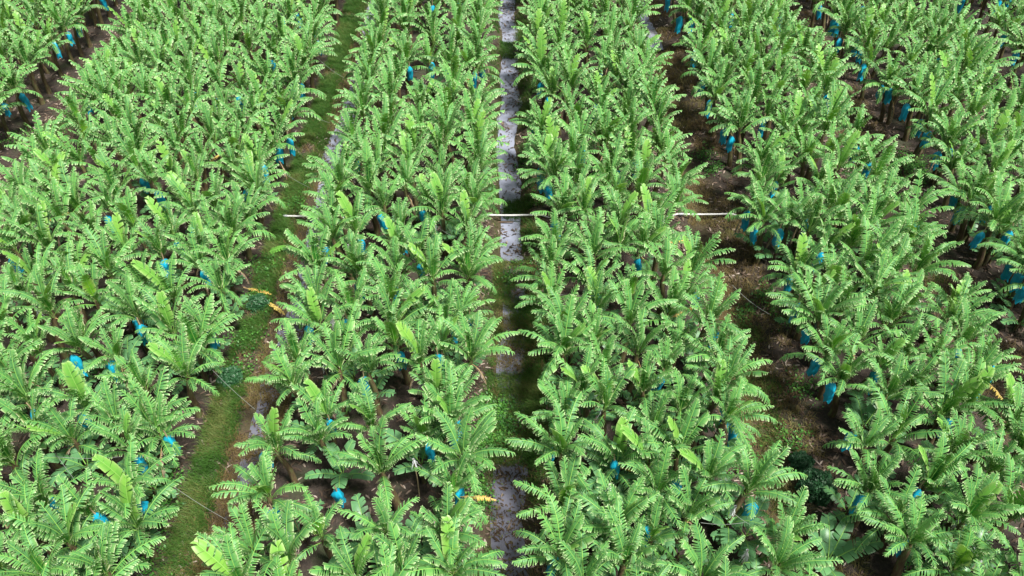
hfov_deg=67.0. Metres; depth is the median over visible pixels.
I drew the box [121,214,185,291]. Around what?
banana plant
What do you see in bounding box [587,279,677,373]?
banana plant
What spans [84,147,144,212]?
banana plant
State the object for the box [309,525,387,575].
banana plant
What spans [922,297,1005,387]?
banana plant
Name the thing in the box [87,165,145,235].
banana plant
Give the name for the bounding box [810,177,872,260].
banana plant
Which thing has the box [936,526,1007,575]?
young banana plant
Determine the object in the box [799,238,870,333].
banana plant
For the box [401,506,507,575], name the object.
banana plant
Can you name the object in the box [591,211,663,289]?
banana plant
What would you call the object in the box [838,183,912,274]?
banana plant
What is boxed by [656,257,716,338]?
banana plant
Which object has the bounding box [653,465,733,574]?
banana plant
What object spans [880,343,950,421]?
banana plant
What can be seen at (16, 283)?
banana plant
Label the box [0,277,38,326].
banana plant
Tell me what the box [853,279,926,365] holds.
banana plant
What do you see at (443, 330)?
banana plant
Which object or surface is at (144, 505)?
fruit bag
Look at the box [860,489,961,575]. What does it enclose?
banana plant
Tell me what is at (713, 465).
banana plant
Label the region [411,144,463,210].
banana plant
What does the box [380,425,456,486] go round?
young banana plant
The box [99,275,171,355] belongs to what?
banana plant
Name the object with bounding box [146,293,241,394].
banana plant
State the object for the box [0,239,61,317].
banana plant
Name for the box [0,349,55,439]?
banana plant
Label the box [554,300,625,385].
banana plant
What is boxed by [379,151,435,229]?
banana plant
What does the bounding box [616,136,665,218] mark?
banana plant
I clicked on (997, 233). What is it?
banana plant
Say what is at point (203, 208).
banana plant
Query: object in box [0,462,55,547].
banana plant
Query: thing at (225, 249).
banana plant
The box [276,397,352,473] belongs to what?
banana plant
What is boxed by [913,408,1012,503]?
banana plant
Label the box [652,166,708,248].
banana plant
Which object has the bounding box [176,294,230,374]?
banana plant
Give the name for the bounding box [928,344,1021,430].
banana plant
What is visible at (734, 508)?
propping pole
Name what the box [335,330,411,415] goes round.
banana plant
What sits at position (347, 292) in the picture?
banana plant
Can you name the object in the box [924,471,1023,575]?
banana plant
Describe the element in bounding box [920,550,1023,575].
banana plant
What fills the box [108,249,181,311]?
banana plant
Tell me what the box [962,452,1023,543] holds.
banana plant
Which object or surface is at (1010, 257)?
banana plant
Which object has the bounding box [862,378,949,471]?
banana plant
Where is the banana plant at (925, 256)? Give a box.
[880,229,970,310]
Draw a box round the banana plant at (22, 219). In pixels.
[0,193,64,278]
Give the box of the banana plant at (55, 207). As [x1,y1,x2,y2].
[17,177,104,266]
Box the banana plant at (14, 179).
[0,155,65,231]
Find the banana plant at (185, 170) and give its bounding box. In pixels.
[143,161,194,241]
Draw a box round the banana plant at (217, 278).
[180,255,249,330]
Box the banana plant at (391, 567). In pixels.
[340,542,419,575]
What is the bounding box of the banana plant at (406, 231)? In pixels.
[377,218,446,301]
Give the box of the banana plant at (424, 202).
[406,171,449,249]
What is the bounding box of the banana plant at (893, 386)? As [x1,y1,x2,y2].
[844,353,943,435]
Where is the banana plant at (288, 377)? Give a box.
[244,341,322,419]
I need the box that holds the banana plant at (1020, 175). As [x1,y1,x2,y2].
[1001,144,1023,209]
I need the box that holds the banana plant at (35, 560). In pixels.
[0,522,102,575]
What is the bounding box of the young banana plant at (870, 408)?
[845,389,895,439]
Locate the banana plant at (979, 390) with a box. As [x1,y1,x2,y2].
[914,356,1018,440]
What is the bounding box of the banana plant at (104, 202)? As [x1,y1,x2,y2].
[79,176,130,239]
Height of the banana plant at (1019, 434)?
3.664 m
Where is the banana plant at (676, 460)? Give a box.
[636,398,732,486]
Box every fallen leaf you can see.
[243,287,270,294]
[268,303,284,314]
[269,245,286,253]
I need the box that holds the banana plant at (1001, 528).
[993,446,1023,531]
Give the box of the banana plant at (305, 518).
[288,488,343,567]
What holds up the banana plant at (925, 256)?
on the ground at (364, 488)
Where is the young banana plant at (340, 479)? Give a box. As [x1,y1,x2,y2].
[304,438,374,488]
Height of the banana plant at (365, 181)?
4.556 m
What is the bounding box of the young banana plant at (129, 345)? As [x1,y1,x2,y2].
[82,334,153,377]
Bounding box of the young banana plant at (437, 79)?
[407,75,446,105]
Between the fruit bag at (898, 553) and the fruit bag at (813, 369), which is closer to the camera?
the fruit bag at (898, 553)
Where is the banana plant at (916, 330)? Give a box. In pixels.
[873,312,937,400]
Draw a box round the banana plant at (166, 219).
[143,196,193,284]
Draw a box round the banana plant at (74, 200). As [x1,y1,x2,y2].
[32,159,98,248]
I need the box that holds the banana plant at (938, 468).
[877,432,977,516]
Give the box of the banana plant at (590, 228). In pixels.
[558,210,615,278]
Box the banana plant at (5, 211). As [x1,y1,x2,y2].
[0,182,63,254]
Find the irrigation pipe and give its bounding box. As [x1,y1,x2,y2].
[284,212,738,218]
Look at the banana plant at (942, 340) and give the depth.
24.61 m
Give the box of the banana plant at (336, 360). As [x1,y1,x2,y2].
[291,315,385,425]
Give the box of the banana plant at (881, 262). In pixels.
[842,247,926,331]
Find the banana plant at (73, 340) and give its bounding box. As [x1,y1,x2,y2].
[35,305,116,387]
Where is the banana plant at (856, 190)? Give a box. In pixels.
[824,168,876,227]
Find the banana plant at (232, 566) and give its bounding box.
[190,520,275,575]
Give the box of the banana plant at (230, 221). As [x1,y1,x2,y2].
[199,192,275,279]
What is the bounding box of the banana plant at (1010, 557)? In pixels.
[971,530,1023,575]
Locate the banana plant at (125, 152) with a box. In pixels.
[107,129,168,212]
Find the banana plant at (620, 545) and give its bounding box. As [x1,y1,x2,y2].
[579,495,669,575]
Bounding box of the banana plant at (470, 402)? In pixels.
[396,359,492,471]
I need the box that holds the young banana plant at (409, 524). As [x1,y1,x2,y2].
[366,514,434,573]
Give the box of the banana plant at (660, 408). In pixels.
[615,389,691,451]
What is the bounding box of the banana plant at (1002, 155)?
[967,136,1023,220]
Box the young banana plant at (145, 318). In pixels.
[98,297,158,334]
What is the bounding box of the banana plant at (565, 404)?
[522,365,600,465]
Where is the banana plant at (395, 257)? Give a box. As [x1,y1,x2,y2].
[356,235,428,319]
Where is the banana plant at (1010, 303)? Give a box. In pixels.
[984,233,1023,311]
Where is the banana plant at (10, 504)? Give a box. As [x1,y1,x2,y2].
[0,478,97,575]
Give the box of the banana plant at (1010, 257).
[977,216,1023,306]
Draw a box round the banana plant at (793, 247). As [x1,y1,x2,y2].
[773,177,829,254]
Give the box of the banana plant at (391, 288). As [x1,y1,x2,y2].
[356,252,433,348]
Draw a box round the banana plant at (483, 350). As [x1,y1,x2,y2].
[435,310,519,398]
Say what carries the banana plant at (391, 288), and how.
on the ground at (364, 488)
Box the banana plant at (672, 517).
[618,435,698,528]
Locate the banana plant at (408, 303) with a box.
[352,281,442,364]
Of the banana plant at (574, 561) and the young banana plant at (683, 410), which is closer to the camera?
the banana plant at (574, 561)
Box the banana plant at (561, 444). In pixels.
[505,392,602,510]
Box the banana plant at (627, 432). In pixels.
[600,417,690,503]
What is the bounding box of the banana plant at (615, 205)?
[583,185,649,265]
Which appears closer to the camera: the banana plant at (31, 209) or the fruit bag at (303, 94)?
the banana plant at (31, 209)
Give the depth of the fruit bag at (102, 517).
21.12 m
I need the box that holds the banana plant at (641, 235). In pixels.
[604,212,667,296]
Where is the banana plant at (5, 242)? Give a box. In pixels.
[0,207,49,295]
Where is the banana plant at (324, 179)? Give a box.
[302,168,369,245]
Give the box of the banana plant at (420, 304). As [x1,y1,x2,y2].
[385,278,455,353]
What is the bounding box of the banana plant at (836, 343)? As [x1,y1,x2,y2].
[779,312,873,400]
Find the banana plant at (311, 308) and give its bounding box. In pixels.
[271,277,360,363]
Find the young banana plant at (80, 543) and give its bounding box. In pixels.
[34,497,114,565]
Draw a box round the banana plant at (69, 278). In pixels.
[25,242,94,333]
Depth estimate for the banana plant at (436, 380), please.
23.66 m
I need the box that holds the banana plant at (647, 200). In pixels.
[622,183,685,256]
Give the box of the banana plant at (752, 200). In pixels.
[724,170,775,249]
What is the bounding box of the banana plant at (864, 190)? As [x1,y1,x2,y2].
[841,171,901,255]
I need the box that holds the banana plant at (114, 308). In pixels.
[100,270,165,345]
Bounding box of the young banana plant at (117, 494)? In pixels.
[60,491,126,548]
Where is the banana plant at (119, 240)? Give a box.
[93,212,161,283]
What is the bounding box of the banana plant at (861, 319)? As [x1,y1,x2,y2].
[814,292,909,379]
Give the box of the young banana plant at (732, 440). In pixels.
[678,436,743,510]
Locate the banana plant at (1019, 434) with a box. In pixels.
[976,405,1023,490]
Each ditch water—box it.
[207,1,374,575]
[490,0,527,575]
[637,3,662,49]
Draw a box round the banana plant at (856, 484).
[822,448,922,527]
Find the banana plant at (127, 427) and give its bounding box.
[84,404,178,498]
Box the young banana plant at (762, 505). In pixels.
[710,496,782,562]
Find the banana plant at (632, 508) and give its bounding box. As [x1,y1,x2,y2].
[569,469,660,573]
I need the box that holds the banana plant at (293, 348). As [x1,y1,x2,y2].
[263,318,323,410]
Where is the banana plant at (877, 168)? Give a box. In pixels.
[842,139,914,219]
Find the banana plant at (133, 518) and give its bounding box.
[80,474,184,564]
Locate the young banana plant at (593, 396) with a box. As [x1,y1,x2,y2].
[545,383,613,440]
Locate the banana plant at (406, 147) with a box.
[385,131,432,211]
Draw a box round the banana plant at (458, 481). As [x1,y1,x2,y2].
[414,445,495,530]
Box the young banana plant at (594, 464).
[573,437,640,493]
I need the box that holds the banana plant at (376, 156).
[356,134,401,213]
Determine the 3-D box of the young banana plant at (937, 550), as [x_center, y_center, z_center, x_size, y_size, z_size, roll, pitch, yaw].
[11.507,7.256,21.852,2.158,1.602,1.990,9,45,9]
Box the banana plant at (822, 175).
[795,151,848,217]
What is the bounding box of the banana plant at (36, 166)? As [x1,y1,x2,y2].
[14,151,89,236]
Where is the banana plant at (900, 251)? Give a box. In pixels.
[856,232,923,313]
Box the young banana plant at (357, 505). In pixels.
[329,493,402,569]
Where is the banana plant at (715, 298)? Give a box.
[666,271,747,378]
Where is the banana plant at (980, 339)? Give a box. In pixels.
[944,327,1023,399]
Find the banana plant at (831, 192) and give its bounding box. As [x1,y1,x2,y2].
[806,159,869,239]
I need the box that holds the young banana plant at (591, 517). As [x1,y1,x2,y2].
[554,486,641,560]
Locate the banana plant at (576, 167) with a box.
[548,137,603,217]
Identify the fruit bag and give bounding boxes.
[1,102,11,116]
[8,255,24,272]
[17,86,32,111]
[26,402,49,431]
[44,497,58,511]
[51,36,61,58]
[65,27,74,46]
[67,347,87,375]
[75,408,91,428]
[89,507,110,523]
[99,0,108,10]
[103,213,113,232]
[104,355,122,382]
[132,317,143,334]
[134,451,148,474]
[136,317,150,345]
[136,501,152,514]
[139,177,152,193]
[153,184,165,207]
[159,252,173,277]
[162,430,180,454]
[200,271,211,284]
[207,324,219,350]
[243,185,251,204]
[260,158,269,181]
[267,503,281,519]
[269,57,275,70]
[274,140,283,163]
[286,131,295,155]
[299,79,305,97]
[304,319,313,344]
[322,242,329,263]
[326,414,336,432]
[331,486,345,507]
[357,232,366,254]
[358,372,369,394]
[377,214,387,229]
[394,346,406,370]
[407,61,412,80]
[417,264,424,276]
[419,204,428,228]
[425,435,435,461]
[428,57,434,79]
[434,348,443,371]
[454,487,464,504]
[471,66,476,87]
[479,63,485,82]
[536,168,543,193]
[537,82,543,96]
[543,185,552,199]
[544,447,554,462]
[546,552,558,575]
[609,454,619,479]
[634,252,641,276]
[640,519,651,546]
[651,368,664,390]
[664,0,670,11]
[670,473,681,493]
[674,10,682,33]
[688,11,694,32]
[690,44,696,67]
[697,76,705,95]
[705,95,711,118]
[719,120,726,144]
[719,404,729,426]
[725,133,734,152]
[727,424,738,446]
[740,205,749,231]
[742,494,758,520]
[750,219,757,244]
[757,113,765,137]
[769,175,779,197]
[772,223,783,247]
[783,272,792,291]
[789,295,800,322]
[800,218,808,235]
[800,323,811,344]
[805,353,822,376]
[812,246,825,274]
[816,3,821,19]
[823,375,836,403]
[828,20,835,35]
[832,14,840,36]
[833,31,842,52]
[841,427,857,451]
[849,489,868,513]
[851,32,859,56]
[855,42,864,63]
[856,57,866,80]
[862,159,871,178]
[867,365,880,394]
[875,79,884,99]
[883,84,892,104]
[888,535,908,557]
[899,97,909,121]
[908,481,924,511]
[914,113,924,137]
[920,124,932,147]
[930,145,941,169]
[936,412,954,438]
[947,187,960,210]
[948,348,960,365]
[950,200,967,224]
[955,0,964,12]
[969,226,987,248]
[999,28,1008,47]
[1000,223,1013,249]
[1000,259,1012,281]
[1008,46,1020,65]
[1009,268,1023,292]
[1012,286,1023,303]
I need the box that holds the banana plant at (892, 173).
[851,164,921,243]
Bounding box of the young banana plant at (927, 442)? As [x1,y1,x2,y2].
[912,440,981,514]
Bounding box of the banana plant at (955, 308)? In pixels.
[919,276,999,361]
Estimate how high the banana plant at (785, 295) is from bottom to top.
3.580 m
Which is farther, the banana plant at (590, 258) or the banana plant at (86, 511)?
the banana plant at (590, 258)
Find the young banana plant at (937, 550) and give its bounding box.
[884,508,970,571]
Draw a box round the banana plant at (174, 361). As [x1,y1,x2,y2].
[146,323,224,417]
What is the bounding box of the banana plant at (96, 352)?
[38,301,110,365]
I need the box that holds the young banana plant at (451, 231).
[418,208,480,248]
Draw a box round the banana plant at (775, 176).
[745,147,813,220]
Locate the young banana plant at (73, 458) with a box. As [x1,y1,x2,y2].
[41,428,100,486]
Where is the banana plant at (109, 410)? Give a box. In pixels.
[84,376,156,453]
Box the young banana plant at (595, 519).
[578,471,660,538]
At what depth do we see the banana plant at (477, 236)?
28.64 m
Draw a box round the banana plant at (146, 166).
[119,148,181,230]
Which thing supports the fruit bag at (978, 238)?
hanging from the banana plant at (994, 215)
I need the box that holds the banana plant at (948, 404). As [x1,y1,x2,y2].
[903,351,984,444]
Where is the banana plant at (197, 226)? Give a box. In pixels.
[164,212,222,283]
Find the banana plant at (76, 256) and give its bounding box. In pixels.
[45,230,98,288]
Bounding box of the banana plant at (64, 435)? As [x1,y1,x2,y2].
[24,392,111,490]
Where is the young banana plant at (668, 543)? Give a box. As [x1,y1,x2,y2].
[599,511,674,575]
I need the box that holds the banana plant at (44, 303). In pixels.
[0,263,83,359]
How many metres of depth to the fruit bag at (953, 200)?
31.41 m
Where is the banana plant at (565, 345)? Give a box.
[518,294,600,399]
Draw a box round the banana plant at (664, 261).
[630,227,695,325]
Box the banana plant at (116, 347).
[78,318,152,396]
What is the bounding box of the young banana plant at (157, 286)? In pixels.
[117,270,179,301]
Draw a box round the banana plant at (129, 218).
[107,186,167,271]
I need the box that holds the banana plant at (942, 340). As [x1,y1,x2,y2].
[908,318,981,401]
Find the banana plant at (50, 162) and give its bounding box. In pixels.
[27,146,95,218]
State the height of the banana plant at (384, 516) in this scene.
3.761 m
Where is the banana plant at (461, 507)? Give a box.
[387,482,488,575]
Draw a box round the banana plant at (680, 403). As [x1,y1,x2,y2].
[647,367,718,444]
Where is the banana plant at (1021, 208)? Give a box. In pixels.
[983,178,1023,257]
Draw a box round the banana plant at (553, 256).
[510,234,586,310]
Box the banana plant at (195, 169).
[173,145,229,209]
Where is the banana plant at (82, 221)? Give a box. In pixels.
[54,200,133,285]
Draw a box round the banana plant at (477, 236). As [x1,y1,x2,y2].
[454,217,506,290]
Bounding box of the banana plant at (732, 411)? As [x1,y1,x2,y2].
[690,374,777,467]
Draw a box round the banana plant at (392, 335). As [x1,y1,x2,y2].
[371,304,424,385]
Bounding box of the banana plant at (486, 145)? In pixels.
[448,121,515,193]
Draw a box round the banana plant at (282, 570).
[256,540,338,575]
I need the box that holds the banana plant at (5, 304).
[0,275,37,362]
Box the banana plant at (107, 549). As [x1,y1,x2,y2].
[57,520,165,575]
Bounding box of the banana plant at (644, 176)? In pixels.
[603,150,671,236]
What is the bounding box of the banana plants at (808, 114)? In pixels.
[0,0,1023,575]
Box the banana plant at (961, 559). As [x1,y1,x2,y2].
[901,515,999,575]
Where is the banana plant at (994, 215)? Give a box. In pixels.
[953,171,1023,269]
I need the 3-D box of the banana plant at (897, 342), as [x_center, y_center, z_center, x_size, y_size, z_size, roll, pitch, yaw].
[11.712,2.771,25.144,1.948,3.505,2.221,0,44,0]
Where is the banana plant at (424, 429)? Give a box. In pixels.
[384,391,455,478]
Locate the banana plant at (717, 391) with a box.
[662,354,754,448]
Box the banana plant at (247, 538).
[201,500,301,575]
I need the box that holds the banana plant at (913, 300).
[878,268,936,342]
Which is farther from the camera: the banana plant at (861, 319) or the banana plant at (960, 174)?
the banana plant at (960, 174)
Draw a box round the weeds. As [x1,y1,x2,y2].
[0,62,952,575]
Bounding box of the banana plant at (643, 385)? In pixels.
[615,350,679,430]
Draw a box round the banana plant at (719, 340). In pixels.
[673,310,758,402]
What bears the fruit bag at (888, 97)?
hanging from the banana plants at (808, 114)
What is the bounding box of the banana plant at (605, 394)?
[579,355,652,450]
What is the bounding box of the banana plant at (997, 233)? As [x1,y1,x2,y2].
[975,192,1023,266]
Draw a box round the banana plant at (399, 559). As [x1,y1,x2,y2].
[361,515,452,575]
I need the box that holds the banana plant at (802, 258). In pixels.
[758,232,838,304]
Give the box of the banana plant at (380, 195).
[355,172,414,249]
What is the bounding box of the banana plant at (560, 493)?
[512,446,612,553]
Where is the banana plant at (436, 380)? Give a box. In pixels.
[408,355,467,426]
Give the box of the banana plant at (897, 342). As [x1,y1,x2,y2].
[848,334,911,400]
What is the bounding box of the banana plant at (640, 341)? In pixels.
[600,301,674,411]
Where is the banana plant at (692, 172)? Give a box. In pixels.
[647,147,708,224]
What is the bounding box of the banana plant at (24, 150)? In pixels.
[1,133,65,206]
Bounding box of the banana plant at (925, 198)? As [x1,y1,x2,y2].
[871,169,953,238]
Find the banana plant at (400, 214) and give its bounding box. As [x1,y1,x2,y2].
[377,197,418,272]
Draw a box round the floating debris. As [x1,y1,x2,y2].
[198,1,541,575]
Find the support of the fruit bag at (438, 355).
hanging from the banana plant at (443, 330)
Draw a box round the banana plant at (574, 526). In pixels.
[512,484,606,575]
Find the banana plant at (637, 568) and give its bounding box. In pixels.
[591,553,670,575]
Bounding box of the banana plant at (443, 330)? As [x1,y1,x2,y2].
[412,305,474,388]
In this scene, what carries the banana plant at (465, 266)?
on the ground at (364, 488)
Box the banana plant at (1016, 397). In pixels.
[967,372,1023,471]
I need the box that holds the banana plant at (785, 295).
[766,265,835,340]
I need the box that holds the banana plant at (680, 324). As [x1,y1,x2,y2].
[647,310,705,387]
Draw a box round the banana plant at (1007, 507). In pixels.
[925,461,1022,552]
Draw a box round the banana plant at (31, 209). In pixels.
[2,181,73,257]
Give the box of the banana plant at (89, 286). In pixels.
[57,257,125,343]
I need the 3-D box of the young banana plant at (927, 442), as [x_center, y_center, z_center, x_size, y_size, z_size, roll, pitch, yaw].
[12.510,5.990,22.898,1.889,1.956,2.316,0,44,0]
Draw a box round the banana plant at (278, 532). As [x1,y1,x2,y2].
[252,499,325,575]
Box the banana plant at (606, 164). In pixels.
[587,146,635,223]
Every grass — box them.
[30,0,951,575]
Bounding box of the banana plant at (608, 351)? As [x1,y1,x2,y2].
[579,330,637,411]
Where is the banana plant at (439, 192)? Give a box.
[409,170,466,256]
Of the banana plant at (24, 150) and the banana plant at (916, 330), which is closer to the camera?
the banana plant at (916, 330)
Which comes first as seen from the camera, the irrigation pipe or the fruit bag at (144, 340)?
the fruit bag at (144, 340)
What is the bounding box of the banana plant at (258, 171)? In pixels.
[230,150,287,237]
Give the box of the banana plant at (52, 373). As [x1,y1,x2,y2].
[0,308,68,401]
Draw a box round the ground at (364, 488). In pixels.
[0,0,1023,575]
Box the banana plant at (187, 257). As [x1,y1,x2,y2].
[161,225,242,306]
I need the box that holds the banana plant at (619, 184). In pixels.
[602,164,639,239]
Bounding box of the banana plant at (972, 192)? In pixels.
[934,163,1002,244]
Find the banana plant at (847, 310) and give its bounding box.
[805,265,892,340]
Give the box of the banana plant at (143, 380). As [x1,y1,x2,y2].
[95,349,167,406]
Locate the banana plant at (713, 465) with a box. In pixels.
[657,429,747,521]
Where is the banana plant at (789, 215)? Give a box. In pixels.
[754,187,819,264]
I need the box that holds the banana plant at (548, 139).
[516,134,571,212]
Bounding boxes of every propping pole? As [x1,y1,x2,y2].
[329,317,339,351]
[411,458,419,496]
[727,505,736,524]
[736,549,748,575]
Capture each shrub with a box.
[216,365,243,388]
[246,292,270,313]
[788,450,814,471]
[794,467,838,508]
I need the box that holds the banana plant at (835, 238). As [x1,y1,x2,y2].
[791,215,857,287]
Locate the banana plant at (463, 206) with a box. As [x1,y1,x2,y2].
[444,190,493,268]
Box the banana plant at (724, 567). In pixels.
[718,555,743,575]
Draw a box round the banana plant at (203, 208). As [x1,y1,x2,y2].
[182,194,245,269]
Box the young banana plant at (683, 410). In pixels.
[661,389,728,434]
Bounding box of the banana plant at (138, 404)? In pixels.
[96,366,199,467]
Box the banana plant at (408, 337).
[387,317,438,403]
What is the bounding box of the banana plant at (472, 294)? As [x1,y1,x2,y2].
[427,279,495,365]
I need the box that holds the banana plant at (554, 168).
[521,138,577,219]
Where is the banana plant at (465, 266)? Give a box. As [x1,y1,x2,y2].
[434,230,501,313]
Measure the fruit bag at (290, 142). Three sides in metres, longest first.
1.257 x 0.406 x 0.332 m
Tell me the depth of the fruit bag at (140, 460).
22.48 m
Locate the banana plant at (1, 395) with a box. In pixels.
[0,368,17,456]
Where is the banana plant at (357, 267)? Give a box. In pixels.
[329,243,390,317]
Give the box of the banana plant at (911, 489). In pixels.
[842,465,945,564]
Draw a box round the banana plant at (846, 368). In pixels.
[804,334,874,417]
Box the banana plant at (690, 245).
[660,225,735,288]
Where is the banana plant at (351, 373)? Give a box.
[311,299,380,392]
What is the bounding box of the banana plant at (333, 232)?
[296,203,366,283]
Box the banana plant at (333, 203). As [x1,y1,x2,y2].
[299,184,370,259]
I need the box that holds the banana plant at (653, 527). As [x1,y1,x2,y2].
[616,487,689,575]
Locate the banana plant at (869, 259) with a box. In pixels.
[835,215,905,305]
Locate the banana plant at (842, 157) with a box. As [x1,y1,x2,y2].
[811,130,868,219]
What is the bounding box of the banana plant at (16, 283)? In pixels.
[0,257,53,342]
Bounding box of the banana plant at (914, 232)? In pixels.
[865,196,948,280]
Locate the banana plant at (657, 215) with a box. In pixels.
[631,201,685,281]
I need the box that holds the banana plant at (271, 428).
[233,406,321,489]
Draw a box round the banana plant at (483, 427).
[414,405,515,505]
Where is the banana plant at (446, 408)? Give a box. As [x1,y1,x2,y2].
[415,385,497,470]
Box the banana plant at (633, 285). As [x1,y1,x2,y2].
[602,263,659,339]
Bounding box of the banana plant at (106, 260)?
[62,223,136,323]
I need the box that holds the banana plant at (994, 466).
[966,419,1023,484]
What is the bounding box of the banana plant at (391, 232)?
[366,216,422,282]
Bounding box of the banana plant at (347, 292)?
[313,266,382,351]
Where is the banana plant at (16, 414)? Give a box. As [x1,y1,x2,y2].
[0,380,79,478]
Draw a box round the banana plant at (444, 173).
[416,160,463,241]
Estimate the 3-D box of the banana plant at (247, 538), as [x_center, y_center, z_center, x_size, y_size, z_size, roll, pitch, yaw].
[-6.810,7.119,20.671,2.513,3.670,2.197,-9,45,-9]
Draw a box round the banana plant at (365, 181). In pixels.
[341,137,406,235]
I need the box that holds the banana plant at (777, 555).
[730,515,842,575]
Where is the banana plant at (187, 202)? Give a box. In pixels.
[158,170,222,256]
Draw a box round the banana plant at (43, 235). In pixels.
[0,200,89,293]
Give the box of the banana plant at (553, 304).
[531,284,602,376]
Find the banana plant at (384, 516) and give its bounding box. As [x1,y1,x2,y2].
[337,484,424,550]
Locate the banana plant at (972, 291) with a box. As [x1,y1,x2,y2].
[902,272,991,343]
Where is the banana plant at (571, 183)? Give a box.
[550,157,608,229]
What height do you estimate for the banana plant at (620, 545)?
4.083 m
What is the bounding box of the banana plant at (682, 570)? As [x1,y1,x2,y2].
[647,517,758,575]
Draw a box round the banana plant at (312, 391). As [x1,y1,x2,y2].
[282,378,363,453]
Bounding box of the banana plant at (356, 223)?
[321,188,380,272]
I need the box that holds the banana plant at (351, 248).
[320,228,375,311]
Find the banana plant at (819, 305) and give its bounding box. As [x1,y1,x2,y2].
[773,271,873,366]
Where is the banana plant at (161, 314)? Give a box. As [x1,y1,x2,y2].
[132,284,203,380]
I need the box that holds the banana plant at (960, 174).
[925,151,993,232]
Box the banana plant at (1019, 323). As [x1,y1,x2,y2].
[989,247,1023,330]
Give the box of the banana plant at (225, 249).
[188,222,262,303]
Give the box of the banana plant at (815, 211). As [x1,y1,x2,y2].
[778,191,846,274]
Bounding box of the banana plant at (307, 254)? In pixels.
[279,225,341,310]
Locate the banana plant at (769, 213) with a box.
[727,181,799,265]
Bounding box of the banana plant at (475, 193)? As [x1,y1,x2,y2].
[449,172,506,245]
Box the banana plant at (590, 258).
[558,239,623,325]
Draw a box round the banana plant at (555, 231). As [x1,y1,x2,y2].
[519,208,587,290]
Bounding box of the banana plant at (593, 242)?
[564,207,637,308]
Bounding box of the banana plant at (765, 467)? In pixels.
[697,437,807,537]
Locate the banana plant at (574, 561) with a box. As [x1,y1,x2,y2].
[543,521,628,575]
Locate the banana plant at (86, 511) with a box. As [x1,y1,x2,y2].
[48,467,160,544]
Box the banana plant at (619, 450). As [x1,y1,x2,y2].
[573,406,662,494]
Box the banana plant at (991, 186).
[959,159,1023,240]
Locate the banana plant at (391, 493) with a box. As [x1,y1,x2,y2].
[333,415,427,511]
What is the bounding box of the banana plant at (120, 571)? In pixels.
[47,556,142,575]
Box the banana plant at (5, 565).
[0,532,53,575]
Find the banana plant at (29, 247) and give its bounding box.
[0,199,39,261]
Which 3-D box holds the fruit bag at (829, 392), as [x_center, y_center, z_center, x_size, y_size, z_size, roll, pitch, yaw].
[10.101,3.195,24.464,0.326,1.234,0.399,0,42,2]
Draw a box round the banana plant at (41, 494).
[0,448,99,553]
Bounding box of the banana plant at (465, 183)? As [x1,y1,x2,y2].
[449,156,506,229]
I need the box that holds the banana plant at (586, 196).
[554,173,620,263]
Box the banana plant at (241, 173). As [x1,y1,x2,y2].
[219,150,278,220]
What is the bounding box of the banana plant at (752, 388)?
[685,331,772,413]
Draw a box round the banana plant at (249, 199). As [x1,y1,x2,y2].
[217,180,278,259]
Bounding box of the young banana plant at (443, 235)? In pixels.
[402,218,455,258]
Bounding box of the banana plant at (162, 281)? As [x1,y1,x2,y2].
[131,251,197,328]
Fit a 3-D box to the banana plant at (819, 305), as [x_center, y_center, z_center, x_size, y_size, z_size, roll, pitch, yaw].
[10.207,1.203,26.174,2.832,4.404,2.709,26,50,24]
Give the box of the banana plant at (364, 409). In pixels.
[333,377,411,471]
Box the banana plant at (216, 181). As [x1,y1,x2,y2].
[172,169,242,242]
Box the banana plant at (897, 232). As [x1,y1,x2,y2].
[847,215,920,289]
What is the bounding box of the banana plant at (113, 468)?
[87,433,174,536]
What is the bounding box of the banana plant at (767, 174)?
[731,148,797,225]
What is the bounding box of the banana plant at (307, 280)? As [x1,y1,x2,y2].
[279,258,346,337]
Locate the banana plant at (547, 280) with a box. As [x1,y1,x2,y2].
[515,259,587,332]
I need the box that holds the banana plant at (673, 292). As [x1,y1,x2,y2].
[645,265,709,355]
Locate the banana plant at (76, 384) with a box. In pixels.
[25,361,140,443]
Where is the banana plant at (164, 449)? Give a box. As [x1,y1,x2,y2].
[106,390,199,477]
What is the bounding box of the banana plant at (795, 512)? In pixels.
[717,485,829,575]
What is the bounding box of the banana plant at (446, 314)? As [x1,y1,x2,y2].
[411,278,484,349]
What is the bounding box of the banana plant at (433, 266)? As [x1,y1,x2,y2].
[401,233,470,324]
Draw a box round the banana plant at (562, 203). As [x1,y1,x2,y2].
[529,167,597,260]
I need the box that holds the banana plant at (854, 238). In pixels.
[816,200,896,283]
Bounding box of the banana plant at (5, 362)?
[0,337,53,418]
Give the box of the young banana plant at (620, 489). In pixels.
[600,458,666,525]
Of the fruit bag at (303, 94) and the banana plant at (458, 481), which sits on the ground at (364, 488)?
the banana plant at (458, 481)
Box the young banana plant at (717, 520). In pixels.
[699,472,765,549]
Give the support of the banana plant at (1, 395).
on the ground at (364, 488)
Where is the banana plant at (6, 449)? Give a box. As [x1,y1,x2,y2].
[0,419,46,493]
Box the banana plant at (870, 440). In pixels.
[822,408,902,512]
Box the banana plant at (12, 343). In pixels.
[0,310,41,376]
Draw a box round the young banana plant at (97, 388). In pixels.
[57,381,126,438]
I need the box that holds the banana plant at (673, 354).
[623,336,684,408]
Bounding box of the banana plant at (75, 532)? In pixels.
[2,478,104,575]
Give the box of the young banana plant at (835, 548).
[808,513,883,575]
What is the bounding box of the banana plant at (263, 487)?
[209,444,328,544]
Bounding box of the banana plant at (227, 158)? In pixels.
[200,140,265,201]
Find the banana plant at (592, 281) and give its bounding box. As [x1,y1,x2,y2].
[563,265,629,344]
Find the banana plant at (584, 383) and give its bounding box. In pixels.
[539,343,616,437]
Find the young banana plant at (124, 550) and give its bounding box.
[86,492,166,559]
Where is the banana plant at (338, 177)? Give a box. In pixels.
[302,144,362,229]

